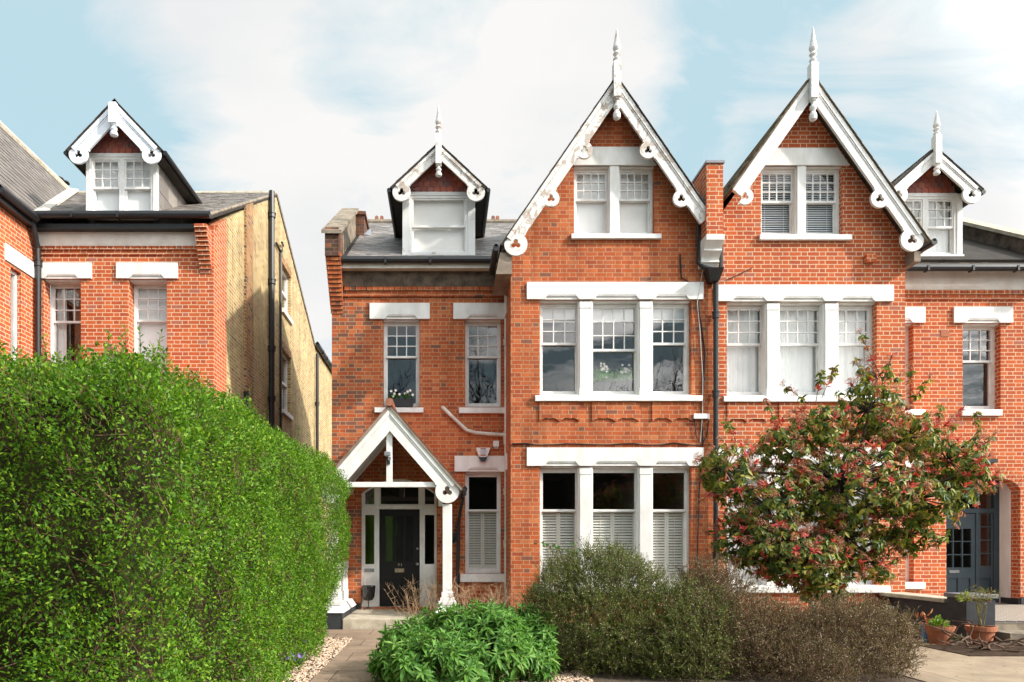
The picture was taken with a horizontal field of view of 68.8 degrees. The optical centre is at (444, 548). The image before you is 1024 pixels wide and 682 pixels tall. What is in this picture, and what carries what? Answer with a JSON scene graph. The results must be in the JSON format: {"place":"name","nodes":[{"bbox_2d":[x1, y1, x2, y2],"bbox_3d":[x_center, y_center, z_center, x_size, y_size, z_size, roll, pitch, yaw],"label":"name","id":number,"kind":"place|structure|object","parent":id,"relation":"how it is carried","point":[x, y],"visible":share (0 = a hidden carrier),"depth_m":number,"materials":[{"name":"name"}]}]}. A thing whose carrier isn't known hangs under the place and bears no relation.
{"place":"outdoors","nodes":[
{"label":"outdoors","id":0,"kind":"place"},
{"bbox_2d":[310,629,449,681],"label":"path","id":1,"kind":"structure","parent":0,"point":[353,669],"depth_m":9.62,"materials":[{"name":"beige stone"}]},
{"bbox_2d":[0,0,1023,364],"label":"sky","id":2,"kind":"structure","parent":0,"point":[322,105],"materials":[{"name":"blue"}]},
{"bbox_2d":[499,670,592,681],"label":"gravel","id":3,"kind":"structure","parent":0,"point":[558,678],"depth_m":8.25,"materials":[{"name":"beige gravel"}]},
{"bbox_2d":[256,589,1023,681],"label":"ground","id":4,"kind":"structure","parent":0,"point":[599,677],"depth_m":8.34,"materials":[{"name":"soil"}]},
{"bbox_2d":[0,98,331,582],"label":"brick house","id":5,"kind":"structure","parent":4,"relation":"on","point":[145,237],"depth_m":15.13,"materials":[{"name":"orange brick"}]},
{"bbox_2d":[11,270,16,369],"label":"window","id":6,"kind":"structure","parent":5,"relation":"in","point":[13,275],"depth_m":14.30,"materials":[{"name":"white paint"}]},
{"bbox_2d":[51,285,80,378],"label":"window","id":7,"kind":"structure","parent":5,"relation":"in","point":[65,299],"depth_m":15.31,"materials":[{"name":"white glass"}]},
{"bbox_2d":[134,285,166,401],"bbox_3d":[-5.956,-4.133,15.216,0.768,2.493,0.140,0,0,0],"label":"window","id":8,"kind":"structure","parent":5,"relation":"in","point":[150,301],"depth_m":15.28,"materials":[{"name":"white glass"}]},
{"bbox_2d":[282,255,292,324],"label":"window","id":9,"kind":"structure","parent":5,"relation":"in","point":[284,294],"depth_m":21.99,"materials":[{"name":"white paint"}]},
{"bbox_2d":[282,340,292,420],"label":"window","id":10,"kind":"structure","parent":5,"relation":"in","point":[284,411],"depth_m":22.20,"materials":[{"name":"white paint"}]},
{"bbox_2d":[0,324,353,681],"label":"hedge","id":11,"kind":"object","parent":4,"relation":"on","point":[163,532],"visible":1,"depth_m":5.15,"materials":[{"name":"green plant"}]},
{"bbox_2d":[284,652,307,666],"bbox_3d":[-1.773,1.324,8.916,0.352,0.211,0.350,0,0,0],"label":"flower clump","id":12,"kind":"object","parent":4,"relation":"on","point":[301,660],"visible":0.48,"depth_m":8.85,"materials":[{"name":"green plant"}]},
{"bbox_2d":[242,637,351,681],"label":"gravel","id":13,"kind":"structure","parent":4,"relation":"on","point":[329,649],"depth_m":9.59,"materials":[{"name":"beige gravel"}]},
{"bbox_2d":[386,570,523,617],"bbox_3d":[0.185,0.913,13.680,2.650,1.079,1.976,0,0,0],"label":"dead plant","id":14,"kind":"object","parent":4,"relation":"on","point":[430,597],"visible":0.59,"depth_m":13.66,"materials":[{"name":"brown plant"}]},
{"bbox_2d":[363,598,562,681],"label":"shrub","id":15,"kind":"object","parent":4,"relation":"on","point":[487,643],"visible":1,"depth_m":7.85,"materials":[{"name":"green plant"}]},
{"bbox_2d":[534,542,590,620],"bbox_3d":[2.113,0.690,13.383,1.051,1.630,0.157,0,0,0],"label":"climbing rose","id":16,"kind":"object","parent":4,"relation":"on","point":[544,544],"visible":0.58,"depth_m":13.40,"materials":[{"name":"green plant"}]},
{"bbox_2d":[511,530,753,681],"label":"shrub","id":17,"kind":"object","parent":4,"relation":"on","point":[629,648],"visible":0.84,"depth_m":8.49,"materials":[{"name":"green plant"}]},
{"bbox_2d":[321,28,1023,628],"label":"brick house","id":18,"kind":"structure","parent":4,"relation":"on","point":[491,344],"depth_m":14.27,"materials":[{"name":"brick"}]},
{"bbox_2d":[362,585,374,609],"bbox_3d":[-1.556,1.006,15.120,0.296,0.496,0.296,0,0,0],"label":"bowl planter","id":19,"kind":"object","parent":18,"relation":"on","point":[368,593],"visible":1,"depth_m":15.02,"materials":[{"name":"black metal"}]},
{"bbox_2d":[380,509,419,605],"bbox_3d":[-0.938,0.193,15.334,0.826,1.996,0.123,0,0,0],"label":"front door","id":20,"kind":"structure","parent":18,"relation":"in","point":[399,528],"depth_m":15.35,"materials":[{"name":"black paint"}]},
{"bbox_2d":[389,389,413,406],"bbox_3d":[-0.915,-3.067,15.207,0.572,0.358,0.284,0,0,0],"label":"window box","id":21,"kind":"object","parent":18,"relation":"on","point":[403,402],"visible":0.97,"depth_m":15.15,"materials":[{"name":"grey plant"}]},
{"bbox_2d":[384,323,418,406],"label":"window","id":22,"kind":"structure","parent":18,"relation":"in","point":[401,340],"depth_m":16.76,"materials":[{"name":"grey glass"}]},
{"bbox_2d":[394,609,419,611],"bbox_3d":[-0.763,1.243,14.920,0.508,0.016,0.400,0,0,0],"label":"doormat","id":23,"kind":"object","parent":18,"relation":"on","point":[405,610],"visible":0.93,"depth_m":14.77,"materials":[{"name":"brown"}]},
{"bbox_2d":[441,520,459,542],"bbox_3d":[0.115,-0.390,15.000,0.370,0.589,0.380,0,0,-39],"label":"hanging basket","id":24,"kind":"object","parent":18,"relation":"hanging from","point":[455,537],"visible":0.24,"depth_m":14.89,"materials":[{"name":"black paint"}]},
{"bbox_2d":[465,322,500,406],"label":"window","id":25,"kind":"structure","parent":18,"relation":"in","point":[482,340],"depth_m":16.77,"materials":[{"name":"grey glass"}]},
{"bbox_2d":[465,473,500,572],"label":"window","id":26,"kind":"structure","parent":18,"relation":"in","point":[483,494],"depth_m":15.48,"materials":[{"name":"white paint"}]},
{"bbox_2d":[540,469,576,582],"bbox_3d":[2.175,-0.414,15.350,0.774,2.205,2.400,0,0,0],"label":"window","id":27,"kind":"structure","parent":18,"relation":"in","point":[557,486],"depth_m":14.29,"materials":[{"name":"white paint"}]},
{"bbox_2d":[540,304,576,394],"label":"window","id":28,"kind":"structure","parent":18,"relation":"in","point":[557,321],"depth_m":15.23,"materials":[{"name":"grey glass"}]},
{"bbox_2d":[574,170,606,233],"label":"window","id":29,"kind":"structure","parent":18,"relation":"in","point":[590,186],"depth_m":14.24,"materials":[{"name":"white glass"}]},
{"bbox_2d":[593,362,614,390],"bbox_3d":[3.088,-3.264,14.496,0.586,0.660,0.558,0,0,0],"label":"window planter","id":30,"kind":"object","parent":18,"relation":"on","point":[601,374],"visible":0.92,"depth_m":14.43,"materials":[{"name":"white plant"}]},
{"bbox_2d":[593,469,635,582],"bbox_3d":[3.214,-0.414,15.350,0.957,2.205,2.400,0,0,0],"label":"window","id":31,"kind":"structure","parent":18,"relation":"in","point":[614,490],"depth_m":14.60,"materials":[{"name":"white paint"}]},
{"bbox_2d":[593,304,635,394],"bbox_3d":[3.214,-3.771,15.350,0.957,1.753,2.400,0,0,0],"label":"window","id":32,"kind":"structure","parent":18,"relation":"in","point":[614,325],"depth_m":14.68,"materials":[{"name":"grey glass"}]},
{"bbox_2d":[612,364,633,390],"bbox_3d":[3.474,-3.251,14.484,0.568,0.633,0.536,0,0,0],"label":"window planter","id":33,"kind":"object","parent":18,"relation":"on","point":[625,374],"visible":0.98,"depth_m":14.43,"materials":[{"name":"white plant"}]},
{"bbox_2d":[619,170,652,233],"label":"window","id":34,"kind":"structure","parent":18,"relation":"in","point":[635,186],"depth_m":14.24,"materials":[{"name":"white glass"}]},
{"bbox_2d":[653,469,688,583],"bbox_3d":[4.254,-0.414,15.350,0.774,2.205,2.400,0,0,0],"label":"window","id":35,"kind":"structure","parent":18,"relation":"in","point":[670,486],"depth_m":14.28,"materials":[{"name":"white paint"}]},
{"bbox_2d":[653,304,688,394],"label":"window","id":36,"kind":"structure","parent":18,"relation":"in","point":[670,321],"depth_m":14.68,"materials":[{"name":"grey glass"}]},
{"bbox_2d":[643,547,930,681],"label":"shrub","id":37,"kind":"object","parent":4,"relation":"on","point":[793,646],"visible":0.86,"depth_m":8.28,"materials":[{"name":"brown plant"}]},
{"bbox_2d":[601,28,1023,624],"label":"brick house","id":38,"kind":"structure","parent":4,"relation":"on","point":[831,232],"depth_m":14.26,"materials":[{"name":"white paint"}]},
{"bbox_2d":[727,469,761,583],"bbox_3d":[5.698,-0.414,14.242,0.774,2.205,0.184,0,0,0],"label":"window","id":39,"kind":"structure","parent":38,"relation":"in","point":[733,508],"depth_m":14.31,"materials":[{"name":"white paint"}]},
{"bbox_2d":[727,306,761,394],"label":"window","id":40,"kind":"structure","parent":38,"relation":"in","point":[743,322],"depth_m":14.31,"materials":[{"name":"white glass"}]},
{"bbox_2d":[761,170,793,233],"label":"window","id":41,"kind":"structure","parent":38,"relation":"in","point":[777,186],"depth_m":14.24,"materials":[{"name":"white glass"}]},
{"bbox_2d":[780,469,817,583],"bbox_3d":[6.720,-0.414,14.242,0.921,2.205,0.184,0,0,0],"label":"window","id":42,"kind":"structure","parent":38,"relation":"in","point":[801,526],"depth_m":14.32,"materials":[{"name":"white paint"}]},
{"bbox_2d":[780,306,818,394],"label":"window","id":43,"kind":"structure","parent":38,"relation":"in","point":[799,325],"depth_m":14.31,"materials":[{"name":"white glass"}]},
{"bbox_2d":[806,170,838,233],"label":"window","id":44,"kind":"structure","parent":38,"relation":"in","point":[822,186],"depth_m":14.24,"materials":[{"name":"white glass"}]},
{"bbox_2d":[838,469,871,583],"bbox_3d":[7.748,-0.414,15.350,0.762,2.205,2.400,0,0,0],"label":"window","id":45,"kind":"structure","parent":38,"relation":"in","point":[869,547],"depth_m":14.20,"materials":[{"name":"white paint"}]},
{"bbox_2d":[838,306,871,394],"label":"window","id":46,"kind":"structure","parent":38,"relation":"in","point":[850,318],"depth_m":14.31,"materials":[{"name":"white glass"}]},
{"bbox_2d":[905,327,907,403],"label":"window","id":47,"kind":"structure","parent":38,"relation":"in","point":[906,328],"depth_m":15.38,"materials":[{"name":"white paint"}]},
{"bbox_2d":[905,474,908,580],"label":"window","id":48,"kind":"structure","parent":38,"relation":"in","point":[906,560],"depth_m":15.38,"materials":[{"name":"white paint"}]},
{"bbox_2d":[946,514,974,591],"bbox_3d":[10.783,0.194,15.785,0.934,1.862,0.060,0,0,0],"label":"front door","id":49,"kind":"structure","parent":38,"relation":"in","point":[958,579],"depth_m":15.77,"materials":[{"name":"blue paint"}]},
{"bbox_2d":[963,327,994,408],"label":"window","id":50,"kind":"structure","parent":38,"relation":"in","point":[978,342],"depth_m":15.69,"materials":[{"name":"grey glass"}]},
{"bbox_2d":[883,598,896,624],"bbox_3d":[8.268,1.146,13.618,0.421,0.609,0.375,0,0,0],"label":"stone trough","id":51,"kind":"object","parent":4,"relation":"on","point":[891,610],"visible":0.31,"depth_m":13.55,"materials":[{"name":"stone"}]},
{"bbox_2d":[879,592,998,640],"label":"garden wall","id":52,"kind":"structure","parent":4,"relation":"on","point":[949,606],"depth_m":12.12,"materials":[{"name":"stone"}]},
{"bbox_2d":[923,645,1023,655],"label":"flower bed","id":53,"kind":"object","parent":4,"relation":"on","point":[959,649],"visible":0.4,"depth_m":10.40,"materials":[{"name":"soil"}]},
{"bbox_2d":[920,619,1023,652],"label":"vine stems","id":54,"kind":"object","parent":53,"relation":"on","point":[965,639],"visible":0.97,"depth_m":10.66,"materials":[{"name":"brown plant"}]},
{"bbox_2d":[955,585,1001,644],"bbox_3d":[8.023,0.997,11.178,0.575,0.885,0.512,0,0,40],"label":"plant pot","id":55,"kind":"object","parent":4,"relation":"on","point":[987,633],"visible":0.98,"depth_m":11.14,"materials":[{"name":"ceramic"}]},
{"bbox_2d":[995,602,1023,642],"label":"doorstep","id":56,"kind":"object","parent":4,"relation":"on","point":[1009,620],"visible":0.26,"depth_m":11.81,"materials":[{"name":"beige stone"}]},
{"bbox_2d":[773,628,1023,681],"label":"driveway","id":57,"kind":"structure","parent":0,"point":[954,667],"depth_m":8.98,"materials":[{"name":"concrete"}]},
{"bbox_2d":[692,328,1004,647],"bbox_3d":[5.862,-0.903,10.825,4.663,4.711,2.640,0,0,0],"label":"tree","id":58,"kind":"object","parent":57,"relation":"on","point":[807,559],"visible":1,"depth_m":10.38,"materials":[{"name":"green plant"}]},
{"bbox_2d":[912,608,932,639],"bbox_3d":[7.585,1.199,11.741,0.285,0.502,0.369,0,0,14],"label":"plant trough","id":59,"kind":"object","parent":57,"relation":"on","point":[920,626],"visible":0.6,"depth_m":11.71,"materials":[{"name":"grey metal"}]},
{"bbox_2d":[921,617,929,641],"bbox_3d":[7.460,1.241,11.458,0.211,0.408,0.225,0,0,-35],"label":"plant pot","id":60,"kind":"object","parent":57,"relation":"on","point":[925,636],"visible":0.32,"depth_m":11.43,"materials":[{"name":"blue ceramic"}]},
{"bbox_2d":[924,614,962,644],"bbox_3d":[7.500,1.218,11.225,0.432,0.445,0.462,0,0,0],"label":"plant pot","id":61,"kind":"object","parent":57,"relation":"on","point":[933,634],"visible":0.76,"depth_m":11.17,"materials":[{"name":"ceramic"}]}
]}

